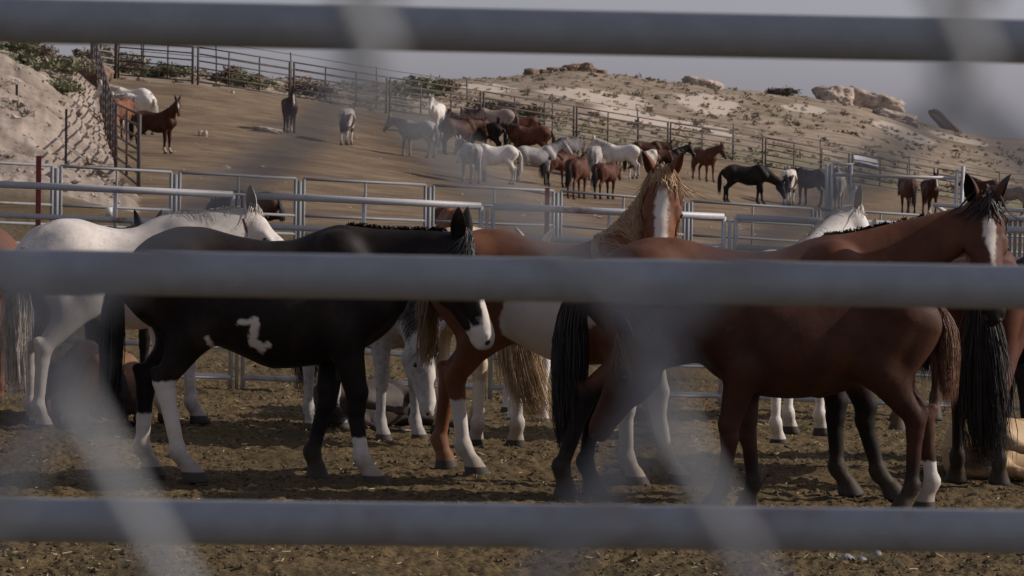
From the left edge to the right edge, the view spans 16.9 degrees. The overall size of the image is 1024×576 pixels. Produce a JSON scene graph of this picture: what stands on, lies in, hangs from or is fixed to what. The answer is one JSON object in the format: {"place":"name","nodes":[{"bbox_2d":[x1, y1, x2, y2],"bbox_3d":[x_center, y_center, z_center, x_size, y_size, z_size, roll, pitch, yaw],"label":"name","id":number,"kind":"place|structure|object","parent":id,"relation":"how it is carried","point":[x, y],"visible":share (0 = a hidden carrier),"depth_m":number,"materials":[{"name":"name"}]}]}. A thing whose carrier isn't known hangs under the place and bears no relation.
{"place":"outdoors","nodes":[
{"label":"outdoors","id":0,"kind":"place"},
{"bbox_2d":[0,43,1023,575],"bbox_3d":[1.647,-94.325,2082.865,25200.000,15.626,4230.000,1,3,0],"label":"ground","id":1,"kind":"structure","parent":0,"point":[226,119],"depth_m":29.67,"materials":[{"name":"beige soil"}]},
{"bbox_2d":[0,229,17,403],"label":"horse","id":2,"kind":"object","parent":1,"relation":"on","point":[7,241],"visible":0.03,"depth_m":24.52},
{"bbox_2d":[15,84,17,95],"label":"fence post","id":3,"kind":"object","parent":1,"relation":"on","point":[16,90],"visible":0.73,"depth_m":95.85,"materials":[{"name":"metal"}]},
{"bbox_2d":[0,43,42,53],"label":"bush","id":4,"kind":"object","parent":1,"relation":"on","point":[18,47],"visible":0.76,"depth_m":117.46,"materials":[{"name":"plant"}]},
{"bbox_2d":[35,156,41,226],"bbox_3d":[-5.024,-0.569,36.528,0.056,1.666,0.050,1,3,0],"label":"fence post","id":5,"kind":"object","parent":1,"relation":"on","point":[38,179],"visible":0.36,"depth_m":36.49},
{"bbox_2d":[0,49,80,71],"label":"bush","id":6,"kind":"object","parent":1,"relation":"on","point":[59,62],"visible":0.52,"depth_m":109.92,"materials":[{"name":"plant"}]},
{"bbox_2d":[36,44,59,58],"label":"bush","id":7,"kind":"object","parent":1,"relation":"on","point":[47,51],"visible":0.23,"depth_m":123.14,"materials":[{"name":"plant"}]},
{"bbox_2d":[43,68,77,84],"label":"bush","id":8,"kind":"object","parent":1,"relation":"on","point":[58,76],"visible":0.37,"depth_m":112.58,"materials":[{"name":"plant"}]},
{"bbox_2d":[64,109,67,162],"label":"fence post","id":9,"kind":"object","parent":1,"relation":"on","point":[66,119],"visible":1,"depth_m":83.92,"materials":[{"name":"metal"}]},
{"bbox_2d":[46,78,86,94],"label":"bush","id":10,"kind":"object","parent":1,"relation":"on","point":[63,85],"visible":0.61,"depth_m":106.72,"materials":[{"name":"plant"}]},
{"bbox_2d":[48,56,98,76],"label":"bush","id":11,"kind":"object","parent":1,"relation":"on","point":[87,65],"visible":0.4,"depth_m":125.55,"materials":[{"name":"plant"}]},
{"bbox_2d":[69,46,107,65],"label":"bush","id":12,"kind":"object","parent":1,"relation":"on","point":[81,53],"visible":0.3,"depth_m":169.29,"materials":[{"name":"plant"}]},
{"bbox_2d":[68,56,113,85],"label":"rock","id":13,"kind":"object","parent":1,"relation":"on","point":[89,76],"visible":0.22,"depth_m":139.07,"materials":[{"name":"brown stone"}]},
{"bbox_2d":[46,340,138,426],"bbox_3d":[-2.878,0.629,23.462,0.602,0.546,1.682,0,3,-22],"label":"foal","id":14,"kind":"object","parent":1,"relation":"on","point":[126,408],"visible":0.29,"depth_m":22.80},
{"bbox_2d":[98,45,118,78],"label":"corner gate","id":15,"kind":"structure","parent":1,"relation":"on","point":[115,58],"depth_m":159.91,"materials":[{"name":"grey metal"}]},
{"bbox_2d":[90,45,141,186],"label":"pen fence","id":16,"kind":"object","parent":1,"relation":"on","point":[109,104],"visible":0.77,"depth_m":93.03,"materials":[{"name":"grey metal"}]},
{"bbox_2d":[89,45,150,73],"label":"bush","id":17,"kind":"object","parent":1,"relation":"on","point":[125,64],"visible":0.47,"depth_m":171.21,"materials":[{"name":"plant"}]},
{"bbox_2d":[81,209,161,362],"bbox_3d":[-2.962,0.098,26.408,0.521,1.451,2.191,0,3,-18],"label":"horse","id":18,"kind":"object","parent":1,"relation":"on","point":[91,332],"visible":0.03,"depth_m":26.26},
{"bbox_2d":[93,79,154,125],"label":"horse","id":19,"kind":"object","parent":1,"relation":"on","point":[121,90],"visible":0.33,"depth_m":123.78},
{"bbox_2d":[115,97,136,139],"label":"horse","id":20,"kind":"object","parent":1,"relation":"on","point":[128,103],"visible":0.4,"depth_m":115.07},
{"bbox_2d":[112,91,158,134],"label":"horse","id":21,"kind":"object","parent":1,"relation":"on","point":[147,102],"visible":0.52,"depth_m":119.41},
{"bbox_2d":[0,194,282,423],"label":"horse","id":22,"kind":"object","parent":1,"relation":"on","point":[24,337],"visible":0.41,"depth_m":22.53},
{"bbox_2d":[128,95,180,153],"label":"horse","id":23,"kind":"object","parent":1,"relation":"on","point":[164,122],"visible":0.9,"depth_m":108.62},
{"bbox_2d":[131,60,195,76],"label":"bush","id":24,"kind":"object","parent":1,"relation":"on","point":[164,68],"visible":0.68,"depth_m":167.12,"materials":[{"name":"plant"}]},
{"bbox_2d":[198,130,207,136],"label":"rock","id":25,"kind":"object","parent":1,"relation":"on","point":[203,133],"visible":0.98,"depth_m":121.77,"materials":[{"name":"stone"}]},
{"bbox_2d":[204,64,249,83],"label":"bush","id":26,"kind":"object","parent":1,"relation":"on","point":[233,70],"visible":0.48,"depth_m":171.18,"materials":[{"name":"plant"}]},
{"bbox_2d":[227,71,280,90],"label":"bush","id":27,"kind":"object","parent":1,"relation":"on","point":[253,79],"visible":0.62,"depth_m":166.55,"materials":[{"name":"plant"}]},
{"bbox_2d":[241,191,286,221],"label":"horse","id":28,"kind":"object","parent":1,"relation":"on","point":[270,206],"visible":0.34,"depth_m":67.63},
{"bbox_2d":[253,126,282,133],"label":"rock","id":29,"kind":"object","parent":1,"relation":"on","point":[266,129],"visible":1,"depth_m":129.64,"materials":[{"name":"stone"}]},
{"bbox_2d":[281,88,297,131],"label":"horse","id":30,"kind":"object","parent":1,"relation":"on","point":[289,105],"visible":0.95,"depth_m":131.31},
{"bbox_2d":[98,206,494,485],"bbox_3d":[-1.202,0.306,19.230,2.222,1.558,0.648,1,3,2],"label":"horse","id":31,"kind":"object","parent":1,"relation":"on","point":[332,339],"visible":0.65,"depth_m":19.06},
{"bbox_2d":[279,77,333,96],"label":"bush","id":32,"kind":"object","parent":1,"relation":"on","point":[310,88],"visible":0.68,"depth_m":174.87,"materials":[{"name":"plant"}]},
{"bbox_2d":[339,112,355,144],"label":"horse","id":33,"kind":"object","parent":1,"relation":"on","point":[346,125],"visible":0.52,"depth_m":129.26},
{"bbox_2d":[291,300,446,440],"bbox_3d":[-0.896,0.359,22.534,0.525,1.240,1.886,-1,3,-34],"label":"horse","id":34,"kind":"object","parent":1,"relation":"on","point":[400,333],"visible":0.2,"depth_m":22.21},
{"bbox_2d":[313,376,467,431],"bbox_3d":[-0.800,0.812,23.720,1.033,0.359,1.651,9,6,27],"label":"foal","id":35,"kind":"object","parent":1,"relation":"on","point":[397,410],"visible":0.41,"depth_m":23.43},
{"bbox_2d":[383,121,439,155],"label":"horse","id":36,"kind":"object","parent":1,"relation":"on","point":[429,123],"visible":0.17,"depth_m":128.54},
{"bbox_2d":[388,74,447,97],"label":"bush","id":37,"kind":"object","parent":1,"relation":"on","point":[424,85],"visible":0.6,"depth_m":209.18,"materials":[{"name":"plant"}]},
{"bbox_2d":[428,93,445,135],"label":"horse","id":38,"kind":"object","parent":1,"relation":"on","point":[436,111],"visible":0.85,"depth_m":149.14},
{"bbox_2d":[431,75,460,91],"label":"bush","id":39,"kind":"object","parent":1,"relation":"on","point":[449,82],"visible":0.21,"depth_m":234.19,"materials":[{"name":"plant"}]},
{"bbox_2d":[434,207,463,227],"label":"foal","id":40,"kind":"object","parent":1,"relation":"on","point":[444,213],"visible":0.27,"depth_m":66.05},
{"bbox_2d":[0,50,897,229],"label":"stones","id":41,"kind":"object","parent":1,"relation":"on","point":[78,114],"visible":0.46,"depth_m":92.76,"materials":[{"name":"beige stone"}]},
{"bbox_2d":[438,117,487,142],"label":"horse","id":42,"kind":"object","parent":1,"relation":"on","point":[465,128],"visible":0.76,"depth_m":135.42},
{"bbox_2d":[444,108,490,143],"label":"horse","id":43,"kind":"object","parent":1,"relation":"on","point":[451,114],"visible":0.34,"depth_m":140.75},
{"bbox_2d":[455,135,482,166],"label":"horse","id":44,"kind":"object","parent":1,"relation":"on","point":[473,152],"visible":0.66,"depth_m":115.30},
{"bbox_2d":[471,122,506,146],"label":"horse","id":45,"kind":"object","parent":1,"relation":"on","point":[495,131],"visible":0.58,"depth_m":137.12},
{"bbox_2d":[460,106,518,143],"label":"horse","id":46,"kind":"object","parent":1,"relation":"on","point":[506,115],"visible":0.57,"depth_m":151.62},
{"bbox_2d":[459,143,522,184],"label":"horse","id":47,"kind":"object","parent":1,"relation":"on","point":[508,155],"visible":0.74,"depth_m":118.71},
{"bbox_2d":[430,227,554,447],"bbox_3d":[-0.230,0.284,22.729,0.681,1.402,2.395,0,3,-14],"label":"horse","id":48,"kind":"object","parent":1,"relation":"on","point":[523,369],"visible":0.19,"depth_m":21.69},
{"bbox_2d":[463,99,524,117],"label":"bush","id":49,"kind":"object","parent":1,"relation":"on","point":[497,103],"visible":0.23,"depth_m":188.65,"materials":[{"name":"plant"}]},
{"bbox_2d":[0,50,1018,204],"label":"scrub","id":50,"kind":"object","parent":1,"relation":"on","point":[98,173],"visible":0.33,"depth_m":247.16,"materials":[{"name":"green plant"}]},
{"bbox_2d":[0,161,1022,253],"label":"pen fence","id":51,"kind":"object","parent":1,"relation":"on","point":[56,175],"visible":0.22,"depth_m":49.75,"materials":[{"name":"grey metal"}]},
{"bbox_2d":[0,0,1023,575],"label":"chain link fence","id":52,"kind":"object","parent":1,"relation":"on","point":[64,360],"visible":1,"depth_m":0.39,"materials":[{"name":"metal"}]},
{"bbox_2d":[0,181,1023,409],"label":"pen fence","id":53,"kind":"object","parent":1,"relation":"on","point":[363,201],"visible":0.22,"depth_m":27.62,"materials":[{"name":"grey metal"}]},
{"bbox_2d":[0,0,1023,552],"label":"corral panel","id":54,"kind":"object","parent":1,"relation":"on","point":[360,276],"visible":1,"depth_m":3.67,"materials":[{"name":"grey metal"}]},
{"bbox_2d":[0,351,1023,575],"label":"dirt clods","id":55,"kind":"object","parent":1,"relation":"on","point":[883,568],"visible":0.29,"depth_m":19.17,"materials":[{"name":"brown soil"}]},
{"bbox_2d":[0,369,1023,575],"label":"straw","id":56,"kind":"object","parent":1,"relation":"on","point":[455,484],"visible":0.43,"depth_m":18.91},
{"bbox_2d":[499,108,540,144],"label":"horse","id":57,"kind":"object","parent":1,"relation":"on","point":[530,121],"visible":0.25,"depth_m":156.15},
{"bbox_2d":[500,357,550,421],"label":"horse","id":58,"kind":"object","parent":1,"relation":"on","point":[506,407],"visible":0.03,"depth_m":25.02},
{"bbox_2d":[496,117,555,162],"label":"horse","id":59,"kind":"object","parent":1,"relation":"on","point":[520,135],"visible":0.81,"depth_m":137.14},
{"bbox_2d":[524,68,539,74],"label":"rock","id":60,"kind":"object","parent":1,"relation":"on","point":[530,71],"visible":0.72,"depth_m":316.01,"materials":[{"name":"brown stone"}]},
{"bbox_2d":[518,103,547,118],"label":"bush","id":61,"kind":"object","parent":1,"relation":"on","point":[535,109],"visible":0.34,"depth_m":195.50,"materials":[{"name":"plant"}]},
{"bbox_2d":[509,136,572,183],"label":"horse","id":62,"kind":"object","parent":1,"relation":"on","point":[536,156],"visible":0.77,"depth_m":124.02},
{"bbox_2d":[539,69,548,73],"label":"rock","id":63,"kind":"object","parent":1,"relation":"on","point":[542,71],"visible":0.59,"depth_m":317.94,"materials":[{"name":"brown stone"}]},
{"bbox_2d":[544,188,549,218],"bbox_3d":[0.438,-0.529,44.035,0.060,1.505,0.054,1,3,0],"label":"fence post","id":64,"kind":"object","parent":1,"relation":"on","point":[547,195],"visible":0.25,"depth_m":43.99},
{"bbox_2d":[546,67,559,71],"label":"rock","id":65,"kind":"object","parent":1,"relation":"on","point":[554,69],"visible":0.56,"depth_m":318.43,"materials":[{"name":"brown stone"}]},
{"bbox_2d":[538,150,579,186],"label":"horse","id":66,"kind":"object","parent":1,"relation":"on","point":[559,161],"visible":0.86,"depth_m":124.41},
{"bbox_2d":[412,151,713,485],"bbox_3d":[0.291,0.151,19.613,1.803,1.886,0.616,2,3,24],"label":"horse","id":67,"kind":"object","parent":1,"relation":"on","point":[655,208],"visible":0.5,"depth_m":19.49},
{"bbox_2d":[117,45,1023,207],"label":"pen fence","id":68,"kind":"object","parent":1,"relation":"on","point":[574,133],"visible":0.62,"depth_m":175.80,"materials":[{"name":"grey metal"}]},
{"bbox_2d":[562,64,578,70],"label":"rock","id":69,"kind":"object","parent":1,"relation":"on","point":[571,67],"visible":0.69,"depth_m":319.14,"materials":[{"name":"brown stone"}]},
{"bbox_2d":[556,136,585,171],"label":"horse","id":70,"kind":"object","parent":1,"relation":"on","point":[576,143],"visible":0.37,"depth_m":137.94},
{"bbox_2d":[565,150,589,199],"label":"horse","id":71,"kind":"object","parent":1,"relation":"on","point":[577,169],"visible":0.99,"depth_m":117.37},
{"bbox_2d":[141,46,1020,185],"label":"wire fence","id":72,"kind":"object","parent":1,"relation":"on","point":[552,95],"visible":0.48,"depth_m":184.61,"materials":[{"name":"metal"}]},
{"bbox_2d":[570,62,593,71],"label":"rock","id":73,"kind":"object","parent":1,"relation":"on","point":[585,66],"visible":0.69,"depth_m":319.42,"materials":[{"name":"brown stone"}]},
{"bbox_2d":[586,144,602,179],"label":"horse","id":74,"kind":"object","parent":1,"relation":"on","point":[594,155],"visible":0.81,"depth_m":134.50},
{"bbox_2d":[597,70,607,73],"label":"rock","id":75,"kind":"object","parent":1,"relation":"on","point":[603,71],"visible":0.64,"depth_m":320.32,"materials":[{"name":"brown stone"}]},
{"bbox_2d":[590,161,622,199],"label":"horse","id":76,"kind":"object","parent":1,"relation":"on","point":[607,173],"visible":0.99,"depth_m":119.81},
{"bbox_2d":[586,134,643,178],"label":"horse","id":77,"kind":"object","parent":1,"relation":"on","point":[611,152],"visible":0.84,"depth_m":142.21},
{"bbox_2d":[622,147,672,179],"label":"horse","id":78,"kind":"object","parent":1,"relation":"on","point":[656,155],"visible":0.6,"depth_m":143.85},
{"bbox_2d":[627,140,672,169],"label":"horse","id":79,"kind":"object","parent":1,"relation":"on","point":[644,146],"visible":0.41,"depth_m":154.72},
{"bbox_2d":[658,141,695,164],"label":"horse","id":80,"kind":"object","parent":1,"relation":"on","point":[686,148],"visible":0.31,"depth_m":147.92},
{"bbox_2d":[681,76,724,89],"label":"rock","id":81,"kind":"object","parent":1,"relation":"on","point":[703,82],"visible":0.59,"depth_m":320.36,"materials":[{"name":"stone"}]},
{"bbox_2d":[690,142,726,181],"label":"horse","id":82,"kind":"object","parent":1,"relation":"on","point":[707,157],"visible":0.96,"depth_m":152.68},
{"bbox_2d":[717,164,786,203],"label":"horse","id":83,"kind":"object","parent":1,"relation":"on","point":[758,175],"visible":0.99,"depth_m":133.51},
{"bbox_2d":[589,305,961,508],"bbox_3d":[1.382,0.531,18.156,1.963,1.299,0.544,1,3,-2],"label":"horse","id":84,"kind":"object","parent":1,"relation":"on","point":[748,355],"visible":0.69,"depth_m":17.96},
{"bbox_2d":[764,86,801,96],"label":"bush","id":85,"kind":"object","parent":1,"relation":"on","point":[788,91],"visible":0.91,"depth_m":325.90,"materials":[{"name":"plant"}]},
{"bbox_2d":[550,173,1023,500],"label":"horse","id":86,"kind":"object","parent":1,"relation":"on","point":[972,229],"visible":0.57,"depth_m":18.74},
{"bbox_2d":[780,165,797,205],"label":"horse","id":87,"kind":"object","parent":1,"relation":"on","point":[790,176],"visible":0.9,"depth_m":143.22},
{"bbox_2d":[784,166,824,199],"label":"horse","id":88,"kind":"object","parent":1,"relation":"on","point":[807,178],"visible":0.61,"depth_m":146.53},
{"bbox_2d":[768,195,868,443],"bbox_3d":[1.982,0.165,23.764,0.620,1.754,2.079,2,3,29],"label":"horse","id":89,"kind":"object","parent":1,"relation":"on","point":[851,216],"visible":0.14,"depth_m":24.09},
{"bbox_2d":[811,85,854,105],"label":"rock","id":90,"kind":"object","parent":1,"relation":"on","point":[838,94],"visible":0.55,"depth_m":331.19,"materials":[{"name":"stone"}]},
{"bbox_2d":[840,553,854,559],"bbox_3d":[1.565,1.266,16.074,0.070,0.054,0.061,1,3,0],"label":"pebble","id":91,"kind":"object","parent":1,"relation":"on","point":[845,556],"visible":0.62,"depth_m":16.06,"materials":[{"name":"grey stone"}]},
{"bbox_2d":[819,552,903,565],"bbox_3d":[1.630,1.264,16.075,0.414,0.041,0.402,1,3,0],"label":"weed","id":92,"kind":"object","parent":1,"relation":"on","point":[864,555],"visible":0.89,"depth_m":16.11,"materials":[{"name":"plant"}]},
{"bbox_2d":[868,552,881,555],"bbox_3d":[1.719,1.259,16.325,0.065,0.052,0.057,1,3,0],"label":"pebble","id":93,"kind":"object","parent":1,"relation":"on","point":[877,553],"visible":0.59,"depth_m":16.30,"materials":[{"name":"grey stone"}]},
{"bbox_2d":[850,86,905,113],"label":"rock","id":94,"kind":"object","parent":1,"relation":"on","point":[870,100],"visible":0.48,"depth_m":332.64,"materials":[{"name":"stone"}]},
{"bbox_2d":[872,108,911,122],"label":"rock","id":95,"kind":"object","parent":1,"relation":"on","point":[897,116],"visible":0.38,"depth_m":325.47,"materials":[{"name":"stone"}]},
{"bbox_2d":[825,163,964,203],"bbox_3d":[6.651,-1.078,60.009,2.435,2.162,0.065,1,3,0],"label":"gate frame","id":96,"kind":"object","parent":1,"relation":"on","point":[829,174],"visible":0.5,"depth_m":59.95,"materials":[{"name":"grey metal"}]},
{"bbox_2d":[855,217,942,429],"bbox_3d":[2.913,0.263,26.594,0.626,1.662,2.783,2,3,20],"label":"horse","id":97,"kind":"object","parent":1,"relation":"on","point":[897,423],"depth_m":27.52},
{"bbox_2d":[897,178,918,213],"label":"horse","id":98,"kind":"object","parent":1,"relation":"on","point":[907,189],"visible":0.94,"depth_m":144.51},
{"bbox_2d":[920,170,939,213],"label":"horse","id":99,"kind":"object","parent":1,"relation":"on","point":[930,189],"visible":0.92,"depth_m":149.66},
{"bbox_2d":[945,122,962,133],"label":"rock","id":100,"kind":"object","parent":1,"relation":"on","point":[952,126],"visible":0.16,"depth_m":351.14,"materials":[{"name":"beige stone"}]},
{"bbox_2d":[932,203,1023,256],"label":"chute gate","id":101,"kind":"structure","parent":1,"relation":"on","point":[940,206],"depth_m":33.50,"materials":[{"name":"grey metal"}]},
{"bbox_2d":[959,171,998,194],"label":"horse","id":102,"kind":"object","parent":1,"relation":"on","point":[981,184],"visible":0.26,"depth_m":192.66},
{"bbox_2d":[942,418,1023,479],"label":"foal","id":103,"kind":"object","parent":1,"relation":"on","point":[1017,464],"visible":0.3,"depth_m":20.07},
{"bbox_2d":[945,251,1023,485],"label":"horse","id":104,"kind":"object","parent":1,"relation":"on","point":[980,408],"visible":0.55,"depth_m":19.48},
{"bbox_2d":[984,184,1023,214],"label":"horse","id":105,"kind":"object","parent":1,"relation":"on","point":[1013,193],"visible":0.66,"depth_m":191.17},
{"bbox_2d":[1007,256,1023,418],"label":"horse","id":106,"kind":"object","parent":1,"relation":"on","point":[1019,377],"visible":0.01,"depth_m":21.52},
{"bbox_2d":[39,0,1023,137],"label":"sky","id":107,"kind":"structure","parent":0,"point":[1001,85],"materials":[{"name":"grey"}]},
{"bbox_2d":[833,166,840,172],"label":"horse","id":108,"kind":"object","parent":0,"point":[836,170],"visible":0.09,"depth_m":143.41}
]}

